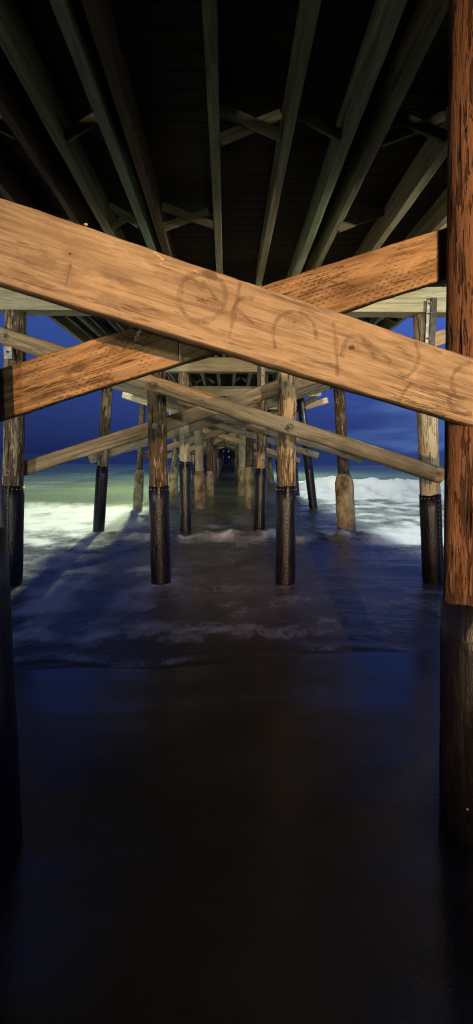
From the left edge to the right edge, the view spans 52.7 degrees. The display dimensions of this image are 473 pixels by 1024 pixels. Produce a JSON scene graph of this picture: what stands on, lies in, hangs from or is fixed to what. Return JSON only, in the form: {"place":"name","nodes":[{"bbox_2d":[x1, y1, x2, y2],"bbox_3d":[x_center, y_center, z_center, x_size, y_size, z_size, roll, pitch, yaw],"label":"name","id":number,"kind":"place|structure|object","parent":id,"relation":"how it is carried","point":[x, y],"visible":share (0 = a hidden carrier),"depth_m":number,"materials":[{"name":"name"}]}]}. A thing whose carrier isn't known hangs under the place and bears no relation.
{"place":"outdoors","nodes":[
{"label":"outdoors","id":0,"kind":"place"},
{"bbox_2d":[0,454,443,670],"bbox_3d":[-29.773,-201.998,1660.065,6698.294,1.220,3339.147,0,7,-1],"label":"sea","id":1,"kind":"structure","parent":0,"point":[83,595],"depth_m":8.49,"materials":[{"name":"liquid"}]},
{"bbox_2d":[133,404,145,508],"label":"timber pile","id":2,"kind":"object","parent":1,"relation":"in","point":[138,492],"visible":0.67,"depth_m":18.97,"materials":[{"name":"wood"}]},
{"bbox_2d":[189,386,320,396],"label":"cap beam","id":3,"kind":"structure","parent":2,"relation":"on","point":[223,391],"depth_m":18.59,"materials":[{"name":"brown wood"}]},
{"bbox_2d":[88,316,109,334],"bbox_3d":[-2.764,-4.125,13.249,0.093,0.074,10.801,0,7,-1],"label":"joist","id":4,"kind":"object","parent":3,"relation":"attached to","point":[97,324],"visible":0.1,"depth_m":9.20,"materials":[{"name":"wood"}]},
{"bbox_2d":[106,319,121,331],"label":"joist","id":5,"kind":"object","parent":3,"relation":"attached to","point":[115,326],"visible":0.08,"depth_m":9.18,"materials":[{"name":"wood"}]},
{"bbox_2d":[168,373,177,382],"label":"joist","id":6,"kind":"object","parent":3,"relation":"on","point":[174,376],"visible":0.27,"depth_m":16.92,"materials":[{"name":"wood"}]},
{"bbox_2d":[189,373,191,385],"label":"joist","id":7,"kind":"object","parent":3,"relation":"on","point":[190,380],"visible":0.21,"depth_m":17.77,"materials":[{"name":"brown wood"}]},
{"bbox_2d":[214,355,220,385],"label":"joist","id":8,"kind":"object","parent":3,"relation":"on","point":[219,379],"visible":0.38,"depth_m":16.97,"materials":[{"name":"wood"}]},
{"bbox_2d":[247,373,251,385],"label":"joist","id":9,"kind":"object","parent":3,"relation":"on","point":[249,375],"visible":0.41,"depth_m":16.98,"materials":[{"name":"brown wood"}]},
{"bbox_2d":[272,374,277,381],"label":"joist","id":10,"kind":"object","parent":3,"relation":"on","point":[275,377],"visible":0.12,"depth_m":17.15,"materials":[{"name":"wood"}]},
{"bbox_2d":[169,437,177,495],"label":"timber pile","id":11,"kind":"object","parent":1,"relation":"in","point":[173,481],"visible":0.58,"depth_m":24.51,"materials":[{"name":"wood"}]},
{"bbox_2d":[215,427,217,478],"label":"timber pile","id":12,"kind":"object","parent":1,"relation":"in","point":[216,459],"visible":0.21,"depth_m":41.22,"materials":[{"name":"wood"}]},
{"bbox_2d":[224,449,230,461],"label":"landing screen","id":13,"kind":"object","parent":1,"relation":"in","point":[227,456],"visible":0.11,"depth_m":118.14,"materials":[{"name":"brown wood"}]},
{"bbox_2d":[266,456,268,478],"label":"timber pile","id":14,"kind":"object","parent":1,"relation":"in","point":[267,474],"visible":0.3,"depth_m":41.38,"materials":[{"name":"wood"}]},
{"bbox_2d":[267,435,273,482],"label":"timber pile","id":15,"kind":"object","parent":1,"relation":"in","point":[270,471],"visible":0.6,"depth_m":35.79,"materials":[{"name":"wood"}]},
{"bbox_2d":[276,371,296,584],"bbox_3d":[0.838,-0.539,8.007,0.352,5.319,0.348,-5,9,-37],"label":"timber pile","id":16,"kind":"object","parent":1,"relation":"in","point":[286,488],"visible":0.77,"depth_m":7.90,"materials":[{"name":"wood"}]},
{"bbox_2d":[297,383,327,395],"bbox_3d":[1.885,-3.252,12.633,1.034,0.247,0.118,-20,7,1],"label":"broken plank","id":17,"kind":"object","parent":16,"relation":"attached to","point":[309,389],"visible":0.41,"depth_m":12.60,"materials":[{"name":"brown wood"}]},
{"bbox_2d":[333,388,355,530],"bbox_3d":[3.050,-1.177,13.613,0.554,5.434,0.545,-5,7,0],"label":"timber pile","id":18,"kind":"object","parent":1,"relation":"in","point":[345,501],"visible":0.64,"depth_m":13.46,"materials":[{"name":"timber"}]},
{"bbox_2d":[88,386,332,462],"bbox_3d":[-0.044,-2.776,13.593,8.714,0.263,0.114,-17,7,1],"label":"diagonal brace","id":19,"kind":"object","parent":18,"relation":"attached to","point":[174,433],"visible":0.34,"depth_m":13.58,"materials":[{"name":"brown wood"}]},
{"bbox_2d":[165,357,277,373],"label":"cap beam","id":20,"kind":"structure","parent":18,"relation":"on","point":[219,365],"depth_m":13.04,"materials":[{"name":"brown wood"}]},
{"bbox_2d":[47,316,91,342],"bbox_3d":[-3.612,-4.040,10.322,0.088,0.311,5.594,0,7,-1],"label":"joist","id":21,"kind":"object","parent":20,"relation":"on","point":[71,328],"visible":0.2,"depth_m":10.34,"materials":[{"name":"wood"}]},
{"bbox_2d":[65,316,95,338],"bbox_3d":[-3.193,-4.144,13.239,0.106,0.088,10.801,0,7,-1],"label":"joist","id":22,"kind":"object","parent":20,"relation":"attached to","point":[73,321],"visible":0.15,"depth_m":9.44,"materials":[{"name":"wood"}]},
{"bbox_2d":[76,316,101,336],"bbox_3d":[-3.023,-4.164,13.239,0.077,0.058,10.800,0,7,-1],"label":"joist","id":23,"kind":"object","parent":20,"relation":"attached to","point":[84,322],"visible":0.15,"depth_m":9.46,"materials":[{"name":"grey wood"}]},
{"bbox_2d":[200,373,205,385],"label":"joist","id":24,"kind":"object","parent":20,"relation":"on","point":[203,376],"visible":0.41,"depth_m":17.07,"materials":[{"name":"brown wood"}]},
{"bbox_2d":[232,373,235,385],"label":"joist","id":25,"kind":"object","parent":20,"relation":"on","point":[233,378],"visible":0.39,"depth_m":17.18,"materials":[{"name":"brown wood"}]},
{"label":"joist","id":26,"kind":"object","parent":20,"relation":"on","visible":0},
{"bbox_2d":[261,367,264,385],"bbox_3d":[0.708,-3.553,12.744,0.089,0.960,0.086,0,7,-1],"label":"hanger plate","id":27,"kind":"object","parent":26,"relation":"hanging from","point":[262,376],"visible":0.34,"depth_m":12.76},
{"bbox_2d":[257,366,260,402],"bbox_3d":[0.608,-3.508,12.801,0.107,1.140,0.020,0,7,-1],"label":"hanger channel","id":28,"kind":"object","parent":27,"relation":"attached to","point":[258,376],"visible":0.6,"depth_m":12.78,"materials":[{"name":"metal"}]},
{"bbox_2d":[110,383,362,462],"bbox_3d":[-0.333,-2.601,13.089,8.031,0.275,0.242,16,6,-3],"label":"diagonal brace","id":29,"kind":"object","parent":18,"relation":"attached to","point":[142,393],"visible":0.51,"depth_m":13.07,"materials":[{"name":"brown wood"}]},
{"bbox_2d":[413,313,443,583],"bbox_3d":[3.257,-0.545,8.049,0.364,5.336,0.364,-5,7,0],"label":"timber pile","id":30,"kind":"object","parent":1,"relation":"in","point":[431,530],"visible":0.62,"depth_m":7.96,"materials":[{"name":"wood"}]},
{"bbox_2d":[0,286,445,317],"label":"cap beam","id":31,"kind":"structure","parent":30,"relation":"on","point":[410,304],"depth_m":7.53,"materials":[{"name":"beige wood"}]},
{"bbox_2d":[0,154,36,209],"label":"joist","id":32,"kind":"object","parent":31,"relation":"on","point":[13,188],"visible":0.21,"depth_m":4.92,"materials":[{"name":"wood"}]},
{"bbox_2d":[0,60,98,230],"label":"joist","id":33,"kind":"object","parent":31,"relation":"on","point":[17,116],"visible":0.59,"depth_m":4.28,"materials":[{"name":"wood"}]},
{"bbox_2d":[0,119,15,138],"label":"bridging strut","id":34,"kind":"object","parent":33,"relation":"attached to","point":[5,129],"visible":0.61,"depth_m":3.96,"materials":[{"name":"brown wood"}]},
{"bbox_2d":[37,202,71,221],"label":"bridging strut","id":35,"kind":"object","parent":33,"relation":"attached to","point":[47,209],"visible":0.49,"depth_m":5.53,"materials":[{"name":"wood"}]},
{"bbox_2d":[0,0,126,240],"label":"joist","id":36,"kind":"object","parent":31,"relation":"on","point":[19,48],"visible":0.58,"depth_m":3.69,"materials":[{"name":"grey wood"}]},
{"bbox_2d":[110,209,134,229],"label":"bridging strut","id":37,"kind":"object","parent":36,"relation":"attached to","point":[117,222],"visible":0.52,"depth_m":5.61,"materials":[{"name":"grey wood"}]},
{"bbox_2d":[80,316,107,335],"bbox_3d":[-3.042,-4.041,10.332,0.089,0.310,5.594,0,7,-1],"label":"joist","id":38,"kind":"object","parent":31,"relation":"on","point":[95,327],"visible":0.16,"depth_m":10.23,"materials":[{"name":"wood"}]},
{"bbox_2d":[49,0,162,253],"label":"joist","id":39,"kind":"object","parent":31,"relation":"on","point":[71,18],"visible":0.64,"depth_m":3.65,"materials":[{"name":"grey wood"}]},
{"bbox_2d":[64,112,97,142],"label":"bridging strut","id":40,"kind":"object","parent":39,"relation":"attached to","point":[84,125],"visible":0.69,"depth_m":4.02,"materials":[{"name":"brown wood"}]},
{"bbox_2d":[109,202,138,227],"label":"bridging strut","id":41,"kind":"object","parent":39,"relation":"attached to","point":[122,214],"visible":0.9,"depth_m":5.55,"materials":[{"name":"grey wood"}]},
{"bbox_2d":[115,322,130,330],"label":"joist","id":42,"kind":"object","parent":31,"relation":"on","point":[122,327],"visible":0.06,"depth_m":10.12,"materials":[{"name":"brown wood"}]},
{"bbox_2d":[82,0,176,258],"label":"joist","id":43,"kind":"object","parent":31,"relation":"on","point":[101,20],"visible":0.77,"depth_m":3.66,"materials":[{"name":"grey wood"}]},
{"bbox_2d":[202,0,222,273],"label":"joist","id":44,"kind":"object","parent":31,"relation":"on","point":[210,18],"visible":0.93,"depth_m":3.63,"materials":[{"name":"wood"}]},
{"bbox_2d":[162,202,213,228],"bbox_3d":[-0.562,-3.456,5.582,0.632,0.092,0.045,18,6,-3],"label":"bridging strut","id":45,"kind":"object","parent":44,"relation":"attached to","point":[184,214],"visible":0.91,"depth_m":5.56,"materials":[{"name":"grey wood"}]},
{"bbox_2d":[163,206,212,231],"bbox_3d":[-0.562,-3.463,5.641,0.632,0.092,0.045,-18,7,1],"label":"bridging strut","id":46,"kind":"object","parent":44,"relation":"attached to","point":[176,222],"visible":0.73,"depth_m":5.62,"materials":[{"name":"grey wood"}]},
{"bbox_2d":[256,0,321,285],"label":"joist","id":47,"kind":"object","parent":31,"relation":"on","point":[306,21],"visible":0.98,"depth_m":3.73,"materials":[{"name":"grey wood"}]},
{"bbox_2d":[219,103,281,141],"bbox_3d":[0.117,-3.263,4.005,0.557,0.089,0.043,21,6,-3],"label":"bridging strut","id":48,"kind":"object","parent":47,"relation":"attached to","point":[247,121],"visible":0.92,"depth_m":3.99,"materials":[{"name":"brown wood"}]},
{"bbox_2d":[220,109,281,145],"bbox_3d":[0.117,-3.270,4.064,0.557,0.089,0.043,-21,7,2],"label":"bridging strut","id":49,"kind":"object","parent":47,"relation":"attached to","point":[235,133],"visible":0.68,"depth_m":4.05,"materials":[{"name":"wood"}]},
{"bbox_2d":[296,106,341,142],"bbox_3d":[0.676,-3.264,4.015,0.465,0.090,0.044,25,6,-4],"label":"bridging strut","id":50,"kind":"object","parent":47,"relation":"attached to","point":[320,125],"visible":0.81,"depth_m":4.00,"materials":[{"name":"brown wood"}]},
{"bbox_2d":[362,317,383,324],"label":"joist","id":51,"kind":"object","parent":31,"relation":"on","point":[374,320],"visible":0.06,"depth_m":9.58,"materials":[{"name":"wood"}]},
{"bbox_2d":[384,317,396,322],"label":"bridging strut","id":52,"kind":"object","parent":51,"relation":"attached to","point":[393,320],"visible":0.37,"depth_m":9.61,"materials":[{"name":"brown wood"}]},
{"bbox_2d":[305,0,448,271],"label":"joist","id":53,"kind":"object","parent":31,"relation":"on","point":[426,20],"visible":0.92,"depth_m":3.75,"materials":[{"name":"wood"}]},
{"bbox_2d":[338,207,383,232],"bbox_3d":[1.478,-3.470,5.677,0.576,0.090,0.043,-20,7,1],"label":"bridging strut","id":54,"kind":"object","parent":53,"relation":"attached to","point":[362,219],"visible":0.94,"depth_m":5.66,"materials":[{"name":"wood"}]},
{"bbox_2d":[381,111,444,147],"bbox_3d":[1.506,-3.275,4.089,0.576,0.090,0.043,-20,7,1],"label":"bridging strut","id":55,"kind":"object","parent":53,"relation":"attached to","point":[402,132],"visible":0.68,"depth_m":4.07,"materials":[{"name":"wood"}]},
{"bbox_2d":[393,110,446,143],"bbox_3d":[1.507,-3.267,4.029,0.576,0.090,0.043,20,6,-3],"label":"bridging strut","id":56,"kind":"object","parent":53,"relation":"attached to","point":[422,127],"visible":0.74,"depth_m":4.02,"materials":[{"name":"wood"}]},
{"bbox_2d":[354,106,447,255],"bbox_3d":[1.807,-3.369,4.859,0.098,0.312,5.594,0,7,-1],"label":"joist","id":57,"kind":"object","parent":31,"relation":"on","point":[429,159],"visible":0.59,"depth_m":4.94,"materials":[{"name":"grey wood"}]},
{"bbox_2d":[377,283,440,330],"bbox_3d":[3.257,-4.056,10.443,0.087,0.307,5.594,0,7,-1],"label":"joist","id":58,"kind":"object","parent":31,"relation":"on","point":[385,323],"visible":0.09,"depth_m":10.00,"materials":[{"name":"wood"}]},
{"bbox_2d":[403,188,446,240],"bbox_3d":[2.357,-3.370,4.868,0.086,0.309,5.594,0,7,-1],"label":"joist","id":59,"kind":"object","parent":31,"relation":"on","point":[433,218],"visible":0.23,"depth_m":5.58,"materials":[{"name":"wood"}]},
{"bbox_2d":[425,300,431,343],"bbox_3d":[3.031,-2.963,7.497,0.094,0.702,0.086,0,7,-1],"label":"strap plate","id":60,"kind":"object","parent":30,"relation":"attached to","point":[428,313],"visible":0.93,"depth_m":7.51,"materials":[{"name":"silver metal"}]},
{"bbox_2d":[429,298,436,345],"bbox_3d":[3.087,-2.980,7.509,0.097,0.742,0.020,0,7,-1],"label":"steel channel","id":61,"kind":"object","parent":60,"relation":"attached to","point":[433,314],"visible":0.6,"depth_m":7.50,"materials":[{"name":"grey metal"}]},
{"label":"timber pile","id":62,"kind":"object","parent":1,"relation":"in","visible":0},
{"bbox_2d":[190,431,255,451],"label":"diagonal brace","id":63,"kind":"object","parent":62,"relation":"attached to","point":[221,442],"visible":0.1,"depth_m":30.25,"materials":[{"name":"wood"}]},
{"bbox_2d":[0,312,445,453],"label":"sky","id":64,"kind":"structure","parent":0,"point":[74,421],"materials":[{"name":"blue"}]},
{"bbox_2d":[0,0,448,410],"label":"pier deck","id":65,"kind":"structure","parent":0,"point":[162,43],"depth_m":4.13,"materials":[{"name":"brown wood"}]},
{"bbox_2d":[0,649,472,1023],"bbox_3d":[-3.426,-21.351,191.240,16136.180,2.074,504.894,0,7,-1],"label":"beach sand","id":66,"kind":"structure","parent":0,"point":[261,838],"depth_m":2.48,"materials":[{"name":"sand"}]},
{"bbox_2d":[0,457,21,862],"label":"timber pile","id":67,"kind":"object","parent":66,"relation":"on","point":[10,822],"visible":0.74,"depth_m":2.38,"materials":[{"name":"brown wood"}]},
{"bbox_2d":[2,310,26,585],"bbox_3d":[-3.707,-0.527,7.907,0.373,5.331,0.406,4,7,-2],"label":"timber pile","id":68,"kind":"object","parent":66,"relation":"on","point":[13,487],"visible":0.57,"depth_m":7.80,"materials":[{"name":"wood"}]},
{"bbox_2d":[93,388,112,531],"bbox_3d":[-3.787,-1.212,13.479,0.351,5.341,0.353,5,7,-2],"label":"timber pile","id":69,"kind":"object","parent":66,"relation":"on","point":[101,483],"visible":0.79,"depth_m":13.36,"materials":[{"name":"wood"}]},
{"bbox_2d":[147,371,170,584],"bbox_3d":[-1.297,-0.534,7.970,0.351,5.319,0.347,-6,9,-42],"label":"timber pile","id":70,"kind":"object","parent":66,"relation":"on","point":[159,524],"visible":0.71,"depth_m":7.86,"materials":[{"name":"wood"}]},
{"bbox_2d":[0,326,443,482],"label":"diagonal brace","id":71,"kind":"object","parent":70,"relation":"attached to","point":[35,346],"visible":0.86,"depth_m":7.55,"materials":[{"name":"wood"}]},
{"bbox_2d":[3,346,13,358],"bbox_3d":[-3.536,-2.463,7.380,0.126,0.184,0.126,0,7,-1],"label":"junction box","id":72,"kind":"object","parent":71,"relation":"attached to","point":[8,352],"visible":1,"depth_m":7.38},
{"bbox_2d":[24,329,445,475],"bbox_3d":[-0.085,-1.837,8.066,7.486,0.267,0.115,-17,7,1],"label":"diagonal brace","id":73,"kind":"object","parent":70,"relation":"attached to","point":[136,433],"visible":0.62,"depth_m":8.05,"materials":[{"name":"wood"}]},
{"bbox_2d":[178,372,190,531],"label":"timber pile","id":74,"kind":"object","parent":66,"relation":"on","point":[184,476],"visible":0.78,"depth_m":13.42,"materials":[{"name":"wood"}]},
{"bbox_2d":[190,435,192,468],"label":"timber pile","id":75,"kind":"object","parent":66,"relation":"on","point":[191,444],"visible":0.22,"depth_m":41.15,"materials":[{"name":"brown wood"}]},
{"bbox_2d":[192,436,194,475],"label":"timber pile","id":76,"kind":"object","parent":66,"relation":"on","point":[193,464],"visible":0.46,"depth_m":46.77,"materials":[{"name":"brown wood"}]},
{"bbox_2d":[194,429,205,508],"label":"timber pile","id":77,"kind":"object","parent":66,"relation":"on","point":[199,490],"visible":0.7,"depth_m":18.97,"materials":[{"name":"wood"}]},
{"bbox_2d":[122,392,318,458],"bbox_3d":[-0.582,-3.373,18.634,7.976,0.280,0.243,17,6,-3],"label":"diagonal brace","id":78,"kind":"object","parent":77,"relation":"attached to","point":[230,428],"visible":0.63,"depth_m":18.62,"materials":[{"name":"brown wood"}]},
{"bbox_2d":[143,397,328,457],"bbox_3d":[-0.136,-3.362,19.164,7.878,0.262,0.113,-16,7,1],"label":"diagonal brace","id":79,"kind":"object","parent":77,"relation":"attached to","point":[218,432],"visible":0.36,"depth_m":19.13,"materials":[{"name":"brown wood"}]},
{"bbox_2d":[206,426,213,495],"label":"timber pile","id":80,"kind":"object","parent":66,"relation":"on","point":[209,483],"visible":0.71,"depth_m":24.56,"materials":[{"name":"wood"}]},
{"bbox_2d":[167,403,277,409],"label":"cap beam","id":81,"kind":"structure","parent":80,"relation":"on","point":[275,408],"depth_m":24.21,"materials":[{"name":"brown wood"}]},
{"bbox_2d":[213,427,215,482],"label":"timber pile","id":82,"kind":"object","parent":66,"relation":"on","point":[214,465],"visible":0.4,"depth_m":35.60,"materials":[{"name":"wood"}]},
{"bbox_2d":[192,432,275,458],"bbox_3d":[-0.586,-5.178,35.389,7.650,0.265,0.118,17,6,-3],"label":"diagonal brace","id":83,"kind":"object","parent":82,"relation":"attached to","point":[267,454],"visible":0.2,"depth_m":35.43,"materials":[{"name":"brown wood"}]},
{"bbox_2d":[236,447,238,482],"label":"timber pile","id":84,"kind":"object","parent":66,"relation":"on","point":[237,466],"visible":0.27,"depth_m":35.71,"materials":[{"name":"wood"}]},
{"bbox_2d":[178,443,226,457],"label":"diagonal brace","id":85,"kind":"object","parent":84,"relation":"attached to","point":[193,452],"visible":0.15,"depth_m":35.83,"materials":[{"name":"brown wood"}]},
{"bbox_2d":[238,428,245,495],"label":"timber pile","id":86,"kind":"object","parent":66,"relation":"on","point":[241,470],"visible":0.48,"depth_m":24.55,"materials":[{"name":"wood"}]},
{"bbox_2d":[167,413,297,457],"bbox_3d":[-0.495,-3.888,24.736,7.662,0.259,0.116,-18,7,1],"label":"diagonal brace","id":87,"kind":"object","parent":86,"relation":"attached to","point":[214,440],"visible":0.3,"depth_m":24.70,"materials":[{"name":"brown wood"}]},
{"bbox_2d":[203,428,300,462],"bbox_3d":[-0.388,-3.769,24.279,7.653,0.259,0.116,17,6,-3],"label":"diagonal brace","id":88,"kind":"object","parent":86,"relation":"attached to","point":[241,441],"visible":0.26,"depth_m":24.25,"materials":[{"name":"brown wood"}]},
{"bbox_2d":[245,404,254,508],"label":"timber pile","id":89,"kind":"object","parent":66,"relation":"on","point":[249,486],"visible":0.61,"depth_m":19.01,"materials":[{"name":"wood"}]},
{"bbox_2d":[254,372,267,529],"bbox_3d":[0.690,-1.220,13.558,0.341,5.319,0.341,1,7,-1],"label":"timber pile","id":90,"kind":"object","parent":66,"relation":"on","point":[260,489],"visible":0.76,"depth_m":13.47,"materials":[{"name":"wood"}]},
{"bbox_2d":[274,437,276,474],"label":"timber pile","id":91,"kind":"object","parent":66,"relation":"on","point":[276,456],"visible":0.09,"depth_m":30.14,"materials":[{"name":"brown wood"}]},
{"bbox_2d":[203,432,275,455],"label":"diagonal brace","id":92,"kind":"object","parent":91,"relation":"attached to","point":[236,443],"visible":0.11,"depth_m":29.80,"materials":[{"name":"brown wood"}]},
{"bbox_2d":[296,455,299,495],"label":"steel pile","id":93,"kind":"object","parent":66,"relation":"on","point":[297,487],"visible":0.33,"depth_m":24.72,"materials":[{"name":"metal"}]},
{"bbox_2d":[297,398,317,507],"bbox_3d":[2.882,-1.910,19.161,0.354,5.365,0.354,-8,7,0],"label":"steel pile","id":94,"kind":"object","parent":66,"relation":"on","point":[310,481],"visible":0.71,"depth_m":19.05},
{"bbox_2d":[439,0,472,845],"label":"timber pile","id":95,"kind":"object","parent":66,"relation":"on","point":[456,731],"visible":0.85,"depth_m":2.37,"materials":[{"name":"wood"}]},
{"bbox_2d":[0,228,446,421],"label":"crossing brace","id":96,"kind":"object","parent":95,"relation":"attached to","point":[351,284],"visible":0.61,"depth_m":2.49,"materials":[{"name":"brown wood"}]},
{"bbox_2d":[0,198,472,426],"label":"foreground brace","id":97,"kind":"object","parent":95,"relation":"attached to","point":[44,256],"visible":1,"depth_m":1.97,"materials":[{"name":"brown wood"}]},
{"bbox_2d":[133,329,141,340],"bbox_3d":[-0.468,-0.871,2.304,0.022,0.042,0.262,-3,8,-22],"label":"frayed string","id":98,"kind":"object","parent":97,"relation":"hanging from","point":[137,335],"visible":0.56,"depth_m":2.36,"materials":[{"name":"grey fabric"}]},
{"bbox_2d":[304,396,316,405],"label":"wooden beam","id":99,"kind":"structure","parent":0,"point":[309,400],"depth_m":13.71,"materials":[{"name":"brown wood"}]},
{"bbox_3d":[-0.036,-2.685,2.088,7.300,0.389,0.348,0,7,-1],"label":"cap beam","id":100,"kind":"object","parent":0,"visible":0},
{"bbox_2d":[289,0,406,276],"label":"joist","id":101,"kind":"object","parent":100,"relation":"on","point":[384,19],"visible":0.94,"depth_m":3.71,"materials":[{"name":"grey wood"}]},
{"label":"joist","id":102,"kind":"object","parent":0,"visible":0},
{"bbox_2d":[358,317,370,322],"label":"bridging strut","id":103,"kind":"object","parent":102,"relation":"attached to","point":[367,319],"visible":0.39,"depth_m":9.60,"materials":[{"name":"wood"}]}
]}

